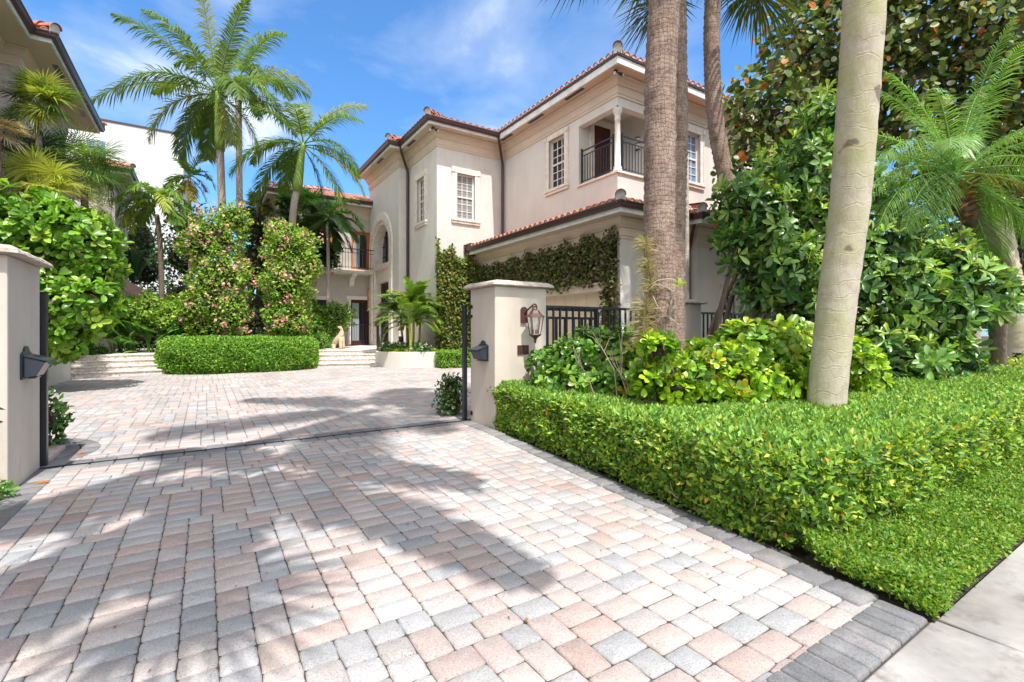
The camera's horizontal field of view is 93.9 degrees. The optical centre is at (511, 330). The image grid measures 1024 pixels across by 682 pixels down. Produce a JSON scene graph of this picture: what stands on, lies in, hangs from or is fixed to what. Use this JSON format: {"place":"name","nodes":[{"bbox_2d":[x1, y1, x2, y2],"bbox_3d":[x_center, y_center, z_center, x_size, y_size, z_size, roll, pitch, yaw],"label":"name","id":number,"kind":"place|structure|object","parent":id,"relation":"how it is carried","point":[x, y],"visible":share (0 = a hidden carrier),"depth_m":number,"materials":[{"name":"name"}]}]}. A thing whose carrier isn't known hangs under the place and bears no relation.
{"place":"outdoors","nodes":[
{"label":"outdoors","id":0,"kind":"place"},
{"bbox_2d":[0,367,948,681],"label":"driveway","id":1,"kind":"structure","parent":0,"point":[436,545],"depth_m":2.39,"materials":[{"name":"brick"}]},
{"bbox_2d":[0,479,19,500],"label":"street shrub","id":2,"kind":"object","parent":1,"relation":"on","point":[5,487],"visible":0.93,"depth_m":3.29,"materials":[{"name":"green plant"}]},
{"bbox_2d":[48,358,70,386],"bbox_3d":[-9.756,0.920,8.057,2.280,0.540,6.900,0,0,-33],"label":"planter","id":3,"kind":"object","parent":1,"relation":"on","point":[59,373],"visible":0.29,"depth_m":10.65,"materials":[{"name":"paint"}]},
{"bbox_2d":[0,104,33,192],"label":"fan palm","id":4,"kind":"object","parent":3,"relation":"in","point":[9,125],"visible":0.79,"depth_m":9.63,"materials":[{"name":"green plant"}]},
{"bbox_2d":[0,66,87,181],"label":"fan palm","id":5,"kind":"object","parent":3,"relation":"in","point":[38,90],"visible":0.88,"depth_m":10.47,"materials":[{"name":"green plant"}]},
{"bbox_2d":[2,141,95,201],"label":"fan palm","id":6,"kind":"object","parent":3,"relation":"in","point":[53,179],"visible":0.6,"depth_m":10.07,"materials":[{"name":"green plant"}]},
{"bbox_2d":[1,111,97,200],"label":"fan palm","id":7,"kind":"object","parent":3,"relation":"in","point":[30,142],"visible":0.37,"depth_m":10.79,"materials":[{"name":"green plant"}]},
{"bbox_2d":[0,178,133,367],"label":"broadleaf bush","id":8,"kind":"object","parent":3,"relation":"in","point":[79,249],"visible":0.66,"depth_m":8.82,"materials":[{"name":"green plant"}]},
{"bbox_2d":[71,353,171,377],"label":"steps","id":9,"kind":"structure","parent":1,"relation":"on","point":[109,365],"depth_m":12.52,"materials":[{"name":"stone"}]},
{"bbox_2d":[82,342,107,356],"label":"strap plant","id":10,"kind":"object","parent":9,"relation":"on","point":[91,347],"visible":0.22,"depth_m":12.65,"materials":[{"name":"green plant"}]},
{"bbox_2d":[92,344,116,353],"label":"strap plant","id":11,"kind":"object","parent":9,"relation":"on","point":[103,349],"visible":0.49,"depth_m":13.15,"materials":[{"name":"green plant"}]},
{"bbox_2d":[39,420,467,468],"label":"gate track","id":12,"kind":"structure","parent":1,"relation":"on","point":[114,460],"depth_m":4.73,"materials":[{"name":"metal"}]},
{"bbox_2d":[310,349,377,367],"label":"steps","id":13,"kind":"structure","parent":1,"relation":"on","point":[347,357],"depth_m":15.69,"materials":[{"name":"stone"}]},
{"bbox_2d":[375,350,435,367],"bbox_3d":[-3.786,0.925,16.391,1.970,0.530,3.720,0,0,-33],"label":"planter","id":14,"kind":"object","parent":1,"relation":"on","point":[407,359],"visible":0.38,"depth_m":15.09,"materials":[{"name":"paint"}]},
{"bbox_2d":[376,325,384,350],"bbox_3d":[-4.488,0.184,16.191,0.177,1.051,1.777,0,0,-20],"label":"handrail","id":15,"kind":"object","parent":14,"relation":"on","point":[378,342],"visible":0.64,"depth_m":15.94,"materials":[{"name":"metal"}]},
{"bbox_2d":[367,276,446,351],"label":"clump palm","id":16,"kind":"object","parent":14,"relation":"in","point":[411,304],"visible":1,"depth_m":15.54,"materials":[{"name":"green plant"}]},
{"bbox_2d":[379,347,436,351],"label":"planter ground cover","id":17,"kind":"object","parent":14,"relation":"in","point":[401,350],"visible":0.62,"depth_m":15.27,"materials":[{"name":"green plant"}]},
{"bbox_2d":[417,342,431,352],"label":"white flower bush","id":18,"kind":"object","parent":14,"relation":"in","point":[423,348],"visible":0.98,"depth_m":15.16,"materials":[{"name":"green plant"}]},
{"bbox_2d":[431,372,470,416],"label":"dark shrub","id":19,"kind":"object","parent":1,"relation":"on","point":[451,395],"visible":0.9,"depth_m":6.52,"materials":[{"name":"green plant"}]},
{"bbox_2d":[433,348,470,368],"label":"box hedge","id":20,"kind":"object","parent":1,"relation":"on","point":[448,358],"visible":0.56,"depth_m":14.87,"materials":[{"name":"green plant"}]},
{"bbox_2d":[0,418,927,681],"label":"driveway border","id":21,"kind":"object","parent":1,"relation":"on","point":[871,638],"visible":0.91,"depth_m":2.39,"materials":[{"name":"stone"}]},
{"bbox_2d":[40,292,48,466],"bbox_3d":[-3.970,0.419,4.059,0.056,1.502,0.068,0,0,-33],"label":"gate post","id":22,"kind":"object","parent":21,"relation":"on","point":[44,381],"visible":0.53,"depth_m":4.04,"materials":[{"name":"metal"}]},
{"bbox_2d":[48,445,64,461],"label":"brick kerb","id":23,"kind":"structure","parent":21,"relation":"on","point":[54,452],"depth_m":4.43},
{"bbox_2d":[461,305,467,419],"bbox_3d":[-0.611,0.419,6.178,0.056,1.502,0.068,0,0,-33],"label":"gate post","id":24,"kind":"object","parent":1,"relation":"on","point":[464,362],"visible":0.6,"depth_m":6.15,"materials":[{"name":"metal"}]},
{"bbox_2d":[21,0,1023,335],"label":"sky","id":25,"kind":"structure","parent":0,"point":[485,63],"materials":[{"name":"blue"}]},
{"bbox_2d":[504,336,988,558],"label":"ground","id":26,"kind":"structure","parent":0,"point":[798,551],"depth_m":2.74,"materials":[{"name":"soil"}]},
{"bbox_2d":[0,244,53,496],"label":"gate pillar","id":27,"kind":"structure","parent":26,"relation":"on","point":[19,331],"depth_m":3.54,"materials":[{"name":"paint"}]},
{"bbox_2d":[20,346,56,379],"bbox_3d":[-3.663,0.240,3.709,0.159,0.250,0.240,0,0,-33],"label":"wall light","id":28,"kind":"object","parent":27,"relation":"attached to","point":[32,365],"visible":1,"depth_m":3.62,"materials":[{"name":"metal"}]},
{"bbox_2d":[0,0,106,194],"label":"house","id":29,"kind":"structure","parent":26,"relation":"on","point":[26,41],"depth_m":11.48,"materials":[{"name":"stone"}]},
{"bbox_2d":[48,385,75,445],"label":"dark shrub","id":30,"kind":"object","parent":26,"relation":"on","point":[57,425],"visible":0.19,"depth_m":4.66,"materials":[{"name":"green plant"}]},
{"bbox_2d":[28,120,146,208],"bbox_3d":[-11.356,-2.372,12.690,2.932,6.445,2.224,0,0,14],"label":"fan palm","id":31,"kind":"object","parent":26,"relation":"on","point":[83,150],"visible":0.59,"depth_m":12.57,"materials":[{"name":"green plant"}]},
{"bbox_2d":[47,153,143,337],"bbox_3d":[-12.354,-2.270,14.037,3.110,6.242,2.048,0,0,-3],"label":"fan palm","id":32,"kind":"object","parent":26,"relation":"on","point":[85,203],"visible":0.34,"depth_m":14.00,"materials":[{"name":"green plant"}]},
{"bbox_2d":[66,155,152,350],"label":"house","id":33,"kind":"structure","parent":26,"relation":"on","point":[131,289],"depth_m":18.77,"materials":[{"name":"grey paint"}]},
{"bbox_2d":[66,118,188,295],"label":"apartment block","id":34,"kind":"structure","parent":26,"relation":"on","point":[157,164],"depth_m":35.92,"materials":[{"name":"white paint"}]},
{"bbox_2d":[123,249,152,284],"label":"broadleaf plant","id":35,"kind":"object","parent":26,"relation":"on","point":[134,259],"visible":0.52,"depth_m":21.48,"materials":[{"name":"green plant"}]},
{"bbox_2d":[128,215,171,294],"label":"dark tree","id":36,"kind":"object","parent":26,"relation":"on","point":[143,239],"visible":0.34,"depth_m":22.95,"materials":[{"name":"green plant"}]},
{"bbox_2d":[149,203,210,300],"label":"dark tree","id":37,"kind":"object","parent":26,"relation":"on","point":[177,263],"visible":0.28,"depth_m":21.44,"materials":[{"name":"green plant"}]},
{"bbox_2d":[162,155,215,301],"bbox_3d":[-12.783,-3.030,19.029,1.936,7.961,1.810,0,0,-33],"label":"feather palm","id":38,"kind":"object","parent":26,"relation":"on","point":[191,190],"visible":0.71,"depth_m":18.91,"materials":[{"name":"green plant"}]},
{"bbox_2d":[122,295,267,348],"bbox_3d":[-13.988,-0.096,21.361,5.704,2.869,1.311,0,0,-33],"label":"dark hedge","id":39,"kind":"object","parent":26,"relation":"on","point":[143,341],"visible":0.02,"depth_m":20.05,"materials":[{"name":"green plant"}]},
{"bbox_2d":[171,198,258,342],"bbox_3d":[-8.911,-1.658,14.495,2.353,4.872,2.185,0,0,-33],"label":"flowering bush","id":40,"kind":"object","parent":26,"relation":"on","point":[223,280],"visible":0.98,"depth_m":14.16,"materials":[{"name":"green plant"}]},
{"bbox_2d":[153,334,319,374],"bbox_3d":[-8.348,0.647,14.828,4.425,1.147,4.243,0,0,-33],"label":"rounded hedge","id":41,"kind":"object","parent":26,"relation":"on","point":[193,354],"visible":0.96,"depth_m":13.08,"materials":[{"name":"green plant"}]},
{"bbox_2d":[171,28,311,335],"bbox_3d":[-10.694,-5.838,19.837,4.459,13.379,4.137,0,0,18],"label":"royal palm","id":42,"kind":"object","parent":26,"relation":"on","point":[247,66],"visible":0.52,"depth_m":19.38,"materials":[{"name":"green plant"}]},
{"bbox_2d":[108,345,382,353],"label":"terrace","id":43,"kind":"structure","parent":26,"relation":"on","point":[351,347],"depth_m":17.52,"materials":[{"name":"stone"}]},
{"bbox_2d":[88,327,130,351],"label":"split leaf plant","id":44,"kind":"object","parent":43,"relation":"on","point":[113,349],"visible":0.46,"depth_m":14.10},
{"bbox_2d":[104,335,137,352],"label":"split leaf plant","id":45,"kind":"object","parent":43,"relation":"on","point":[123,343],"visible":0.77,"depth_m":13.73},
{"bbox_2d":[108,321,148,352],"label":"split leaf plant","id":46,"kind":"object","parent":43,"relation":"on","point":[127,329],"visible":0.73,"depth_m":14.02,"materials":[{"name":"plant"}]},
{"bbox_2d":[120,321,170,352],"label":"split leaf plant","id":47,"kind":"object","parent":43,"relation":"on","point":[147,333],"visible":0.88,"depth_m":14.05,"materials":[{"name":"plant"}]},
{"bbox_2d":[113,181,194,339],"bbox_3d":[-10.767,-1.786,14.514,2.099,5.474,2.130,0,0,-33],"label":"feather palm","id":48,"kind":"object","parent":43,"relation":"on","point":[166,204],"visible":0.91,"depth_m":14.43,"materials":[{"name":"green plant"}]},
{"bbox_2d":[100,289,212,351],"bbox_3d":[-11.055,-0.250,14.556,3.814,2.059,1.800,0,0,-2],"label":"flowering hedge","id":49,"kind":"object","parent":43,"relation":"on","point":[145,308],"visible":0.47,"depth_m":14.17,"materials":[{"name":"green plant"}]},
{"bbox_2d":[136,323,184,340],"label":"split leaf plant","id":50,"kind":"object","parent":43,"relation":"on","point":[168,330],"visible":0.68,"depth_m":14.00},
{"bbox_2d":[90,0,310,334],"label":"royal palm","id":51,"kind":"object","parent":43,"relation":"on","point":[213,119],"visible":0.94,"depth_m":16.64,"materials":[{"name":"green plant"}]},
{"bbox_2d":[271,186,335,290],"bbox_3d":[-8.453,-2.558,19.448,2.933,6.818,1.890,0,0,-2],"label":"fan palm","id":52,"kind":"object","parent":43,"relation":"on","point":[304,193],"visible":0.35,"depth_m":19.20,"materials":[{"name":"green plant"}]},
{"bbox_2d":[286,210,343,286],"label":"dark tree","id":53,"kind":"object","parent":43,"relation":"on","point":[334,258],"visible":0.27,"depth_m":19.74,"materials":[{"name":"green plant"}]},
{"bbox_2d":[308,332,333,349],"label":"leafy bush","id":54,"kind":"object","parent":43,"relation":"on","point":[323,340],"visible":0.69,"depth_m":16.50,"materials":[{"name":"green plant"}]},
{"bbox_2d":[296,295,356,347],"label":"leafy bush","id":55,"kind":"object","parent":43,"relation":"on","point":[331,321],"visible":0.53,"depth_m":17.68,"materials":[{"name":"green plant"}]},
{"bbox_2d":[289,197,367,347],"bbox_3d":[-7.111,-2.153,18.447,2.975,6.207,2.348,0,0,17],"label":"feather palm","id":56,"kind":"object","parent":43,"relation":"on","point":[327,207],"visible":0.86,"depth_m":18.53,"materials":[{"name":"green plant"}]},
{"bbox_2d":[331,326,344,348],"bbox_3d":[-6.146,0.249,16.902,0.471,0.847,0.247,0,0,-2],"label":"dog statue","id":57,"kind":"object","parent":43,"relation":"on","point":[339,338],"visible":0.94,"depth_m":16.83,"materials":[{"name":"stone"}]},
{"bbox_2d":[232,201,275,340],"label":"dark tree","id":58,"kind":"object","parent":26,"relation":"on","point":[255,301],"visible":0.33,"depth_m":20.07,"materials":[{"name":"green plant"}]},
{"bbox_2d":[243,187,273,334],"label":"fan palm","id":59,"kind":"object","parent":26,"relation":"on","point":[254,202],"visible":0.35,"depth_m":20.89,"materials":[{"name":"green plant"}]},
{"bbox_2d":[250,217,327,340],"bbox_3d":[-6.965,-1.437,14.948,2.176,4.426,1.983,0,0,-33],"label":"flowering bush","id":60,"kind":"object","parent":26,"relation":"on","point":[297,263],"visible":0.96,"depth_m":14.59,"materials":[{"name":"green plant"}]},
{"bbox_2d":[228,100,367,233],"bbox_3d":[-6.879,-3.624,15.922,4.585,8.952,3.561,0,0,2],"label":"royal palm","id":61,"kind":"object","parent":26,"relation":"on","point":[289,163],"visible":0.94,"depth_m":15.96,"materials":[{"name":"green plant"}]},
{"bbox_2d":[463,280,553,428],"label":"gate pillar","id":62,"kind":"structure","parent":26,"relation":"on","point":[499,329],"depth_m":5.80,"materials":[{"name":"paint"}]},
{"bbox_2d":[468,340,488,360],"bbox_3d":[-0.412,0.240,5.807,0.159,0.250,0.240,0,0,-33],"label":"wall light","id":63,"kind":"object","parent":62,"relation":"attached to","point":[480,352],"visible":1,"depth_m":5.75,"materials":[{"name":"metal"}]},
{"bbox_2d":[517,345,528,354],"bbox_3d":[0.137,0.228,5.827,0.164,0.112,0.017,0,0,-33],"label":"plaque","id":64,"kind":"object","parent":62,"relation":"attached to","point":[522,349],"visible":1,"depth_m":5.82,"materials":[{"name":"brown metal"}]},
{"bbox_2d":[520,303,544,342],"bbox_3d":[0.264,-0.092,5.752,0.207,0.484,0.282,0,0,-33],"label":"wall lantern","id":65,"kind":"object","parent":62,"relation":"attached to","point":[525,315],"depth_m":5.73,"materials":[{"name":"orange metal"}]},
{"bbox_2d":[471,305,598,414],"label":"sliding gate","id":66,"kind":"structure","parent":62,"relation":"attached to","point":[576,318],"depth_m":6.94,"materials":[{"name":"metal"}]},
{"bbox_2d":[546,305,646,351],"bbox_3d":[1.490,0.340,7.158,3.000,1.380,0.044,0,0,-33],"label":"iron fence","id":67,"kind":"object","parent":62,"relation":"attached to","point":[553,307],"visible":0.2,"depth_m":6.81,"materials":[{"name":"metal"}]},
{"bbox_2d":[256,40,784,348],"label":"house","id":68,"kind":"structure","parent":26,"relation":"on","point":[557,166],"depth_m":15.84,"materials":[{"name":"paint"}]},
{"bbox_2d":[351,300,368,344],"bbox_3d":[-6.581,-0.375,21.839,1.590,2.050,0.070,0,0,-33],"label":"french door","id":69,"kind":"structure","parent":68,"relation":"in","point":[362,317],"depth_m":21.65,"materials":[{"name":"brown wood"}]},
{"bbox_2d":[351,324,370,344],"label":"gate","id":70,"kind":"structure","parent":68,"relation":"attached to","point":[361,333],"depth_m":21.05,"materials":[{"name":"metal"}]},
{"bbox_2d":[352,231,369,269],"bbox_3d":[-6.543,-3.560,21.864,1.600,1.820,0.070,0,0,-33],"label":"french door","id":71,"kind":"structure","parent":68,"relation":"in","point":[362,244],"depth_m":21.68,"materials":[{"name":"orange wood"}]},
{"bbox_2d":[381,282,388,344],"bbox_3d":[-5.236,-0.725,20.427,0.092,2.750,2.140,0,0,-33],"label":"window","id":72,"kind":"structure","parent":68,"relation":"in","point":[385,286],"depth_m":20.84,"materials":[{"name":"grey"}]},
{"bbox_2d":[382,231,388,262],"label":"arched window","id":73,"kind":"structure","parent":68,"relation":"in","point":[385,247],"depth_m":20.84,"materials":[{"name":"grey"}]},
{"bbox_2d":[413,168,426,228],"bbox_3d":[-3.299,-4.795,17.499,0.217,1.990,1.120,0,0,-33],"label":"window","id":74,"kind":"structure","parent":68,"relation":"in","point":[423,183],"depth_m":17.60,"materials":[{"name":"white paint"}]},
{"bbox_2d":[434,237,481,349],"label":"climbing ivy","id":75,"kind":"object","parent":68,"relation":"attached to","point":[454,276],"visible":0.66,"depth_m":16.49,"materials":[{"name":"green plant"}]},
{"bbox_2d":[451,166,480,225],"bbox_3d":[-1.645,-4.735,16.914,1.140,1.950,0.217,0,0,-33],"label":"window","id":76,"kind":"structure","parent":68,"relation":"in","point":[462,185],"depth_m":16.96,"materials":[{"name":"white paint"}]},
{"bbox_2d":[474,224,621,340],"bbox_3d":[0.632,-0.711,14.215,0.444,3.724,7.008,0,0,-33],"label":"climbing ivy","id":77,"kind":"object","parent":68,"relation":"attached to","point":[594,259],"visible":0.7,"depth_m":12.56,"materials":[{"name":"green plant"}]},
{"bbox_2d":[543,125,568,196],"bbox_3d":[1.439,-5.290,15.050,0.227,1.900,1.220,0,0,-33],"label":"window","id":78,"kind":"structure","parent":68,"relation":"in","point":[560,147],"depth_m":15.13,"materials":[{"name":"white paint"}]},
{"bbox_2d":[546,281,608,348],"bbox_3d":[0.890,-0.030,14.122,0.310,2.360,5.790,0,0,-33],"label":"garage door","id":79,"kind":"structure","parent":68,"relation":"in","point":[589,299],"depth_m":13.02,"materials":[{"name":"beige paint"}]},
{"bbox_2d":[590,120,614,179],"bbox_3d":[2.758,-5.355,14.626,1.020,2.110,0.060,0,0,-33],"label":"balcony door","id":80,"kind":"structure","parent":68,"relation":"in","point":[600,130],"depth_m":14.58,"materials":[{"name":"brown wood"}]},
{"bbox_2d":[687,124,705,190],"bbox_3d":[5.423,-5.270,14.528,1.200,1.860,0.227,0,0,-33],"label":"window","id":81,"kind":"structure","parent":68,"relation":"in","point":[692,142],"depth_m":14.69,"materials":[{"name":"white paint"}]},
{"bbox_2d":[719,282,737,329],"bbox_3d":[5.958,-0.530,13.249,0.880,1.600,0.217,0,0,-33],"label":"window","id":82,"kind":"structure","parent":68,"relation":"in","point":[721,284],"depth_m":13.34,"materials":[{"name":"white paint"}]},
{"bbox_2d":[525,323,646,400],"bbox_3d":[0.892,0.547,5.374,1.377,1.271,1.548,0,0,-33],"label":"rounded bush","id":83,"kind":"object","parent":26,"relation":"on","point":[562,369],"visible":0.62,"depth_m":5.17,"materials":[{"name":"green plant"}]},
{"bbox_2d":[537,0,766,352],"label":"cabbage palm","id":84,"kind":"object","parent":26,"relation":"on","point":[682,126],"visible":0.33,"depth_m":6.16,"materials":[{"name":"brown plant"}]},
{"bbox_2d":[643,0,680,402],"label":"cabbage palm","id":85,"kind":"object","parent":26,"relation":"on","point":[659,112],"visible":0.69,"depth_m":4.42,"materials":[{"name":"brown plant"}]},
{"bbox_2d":[623,232,662,356],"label":"air plants","id":86,"kind":"object","parent":85,"relation":"attached to","point":[639,317],"visible":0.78,"depth_m":4.40,"materials":[{"name":"green plant"}]},
{"bbox_2d":[646,278,686,327],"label":"bare vine","id":87,"kind":"object","parent":85,"relation":"attached to","point":[679,281],"visible":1,"depth_m":4.36,"materials":[{"name":"brown plant"}]},
{"bbox_2d":[685,153,689,298],"bbox_3d":[3.152,-1.021,8.599,0.096,4.342,0.087,0,0,-33],"label":"pale pole","id":88,"kind":"object","parent":26,"relation":"on","point":[687,294],"visible":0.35,"depth_m":8.57,"materials":[{"name":"metal"}]},
{"bbox_2d":[573,316,813,405],"bbox_3d":[1.867,0.521,4.495,2.596,1.340,0.945,0,0,-16],"label":"rounded bush","id":89,"kind":"object","parent":26,"relation":"on","point":[766,360],"visible":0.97,"depth_m":4.31,"materials":[{"name":"green plant"}]},
{"bbox_2d":[684,299,706,348],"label":"gate pillar","id":90,"kind":"structure","parent":26,"relation":"on","point":[692,320],"depth_m":7.92,"materials":[{"name":"paint"}]},
{"bbox_2d":[701,312,783,352],"bbox_3d":[4.428,0.350,9.043,3.180,1.360,0.044,0,0,-33],"label":"iron fence","id":91,"kind":"object","parent":90,"relation":"attached to","point":[703,321],"visible":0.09,"depth_m":8.40,"materials":[{"name":"metal"}]},
{"bbox_2d":[611,0,822,329],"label":"cabbage palm","id":92,"kind":"object","parent":26,"relation":"on","point":[718,138],"visible":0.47,"depth_m":8.57,"materials":[{"name":"green plant"}]},
{"bbox_2d":[486,364,1023,551],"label":"clipped hedge","id":93,"kind":"object","parent":26,"relation":"on","point":[785,471],"visible":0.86,"depth_m":3.23,"materials":[{"name":"green plant"}]},
{"bbox_2d":[868,348,913,381],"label":"fern","id":94,"kind":"object","parent":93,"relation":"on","point":[892,364],"visible":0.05,"depth_m":6.17,"materials":[{"name":"green plant"}]},
{"bbox_2d":[953,347,1005,371],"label":"fern","id":95,"kind":"object","parent":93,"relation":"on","point":[974,367],"visible":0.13,"depth_m":7.43,"materials":[{"name":"green plant"}]},
{"bbox_2d":[776,313,812,331],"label":"broadleaf plant","id":96,"kind":"object","parent":26,"relation":"on","point":[793,317],"visible":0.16,"depth_m":6.25,"materials":[{"name":"green plant"}]},
{"bbox_2d":[807,0,886,406],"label":"coconut palm","id":97,"kind":"object","parent":26,"relation":"on","point":[862,42],"visible":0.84,"depth_m":3.94,"materials":[{"name":"beige plant"}]},
{"bbox_2d":[697,78,1023,402],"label":"umbrella tree","id":98,"kind":"object","parent":26,"relation":"on","point":[792,205],"visible":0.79,"depth_m":6.70,"materials":[{"name":"green plant"}]},
{"bbox_2d":[706,0,1023,320],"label":"sea grape tree","id":99,"kind":"object","parent":26,"relation":"on","point":[909,52],"visible":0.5,"depth_m":10.03,"materials":[{"name":"green plant"}]},
{"bbox_2d":[848,334,896,392],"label":"rounded bush","id":100,"kind":"object","parent":26,"relation":"on","point":[866,372],"visible":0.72,"depth_m":4.87,"materials":[{"name":"green plant"}]},
{"bbox_2d":[802,466,1023,622],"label":"ground cover soil","id":101,"kind":"structure","parent":26,"relation":"on","point":[809,559],"depth_m":2.22,"materials":[{"name":"soil"}]},
{"bbox_2d":[802,449,1023,619],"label":"ground cover","id":102,"kind":"object","parent":101,"relation":"on","point":[855,550],"visible":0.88,"depth_m":2.40,"materials":[{"name":"green plant"}]},
{"bbox_2d":[815,16,1023,365],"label":"date palm","id":103,"kind":"object","parent":26,"relation":"on","point":[967,208],"visible":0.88,"depth_m":6.80,"materials":[{"name":"green plant"}]},
{"bbox_2d":[960,194,981,361],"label":"palm trunk","id":104,"kind":"object","parent":26,"relation":"on","point":[978,334],"visible":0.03,"depth_m":10.27,"materials":[{"name":"brown plant"}]},
{"bbox_2d":[925,116,1023,285],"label":"dark tree","id":105,"kind":"object","parent":26,"relation":"on","point":[952,229],"visible":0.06,"depth_m":12.88,"materials":[{"name":"green plant"}]},
{"bbox_2d":[981,353,1023,367],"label":"bright bush","id":106,"kind":"object","parent":26,"relation":"on","point":[1019,361],"visible":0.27,"depth_m":8.51,"materials":[{"name":"green plant"}]},
{"bbox_2d":[993,213,1023,357],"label":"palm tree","id":107,"kind":"object","parent":26,"relation":"on","point":[1015,339],"visible":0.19,"depth_m":11.28,"materials":[{"name":"brown plant"}]},
{"bbox_2d":[865,541,1023,681],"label":"sidewalk","id":108,"kind":"structure","parent":0,"point":[979,637],"depth_m":1.78,"materials":[{"name":"concrete"}]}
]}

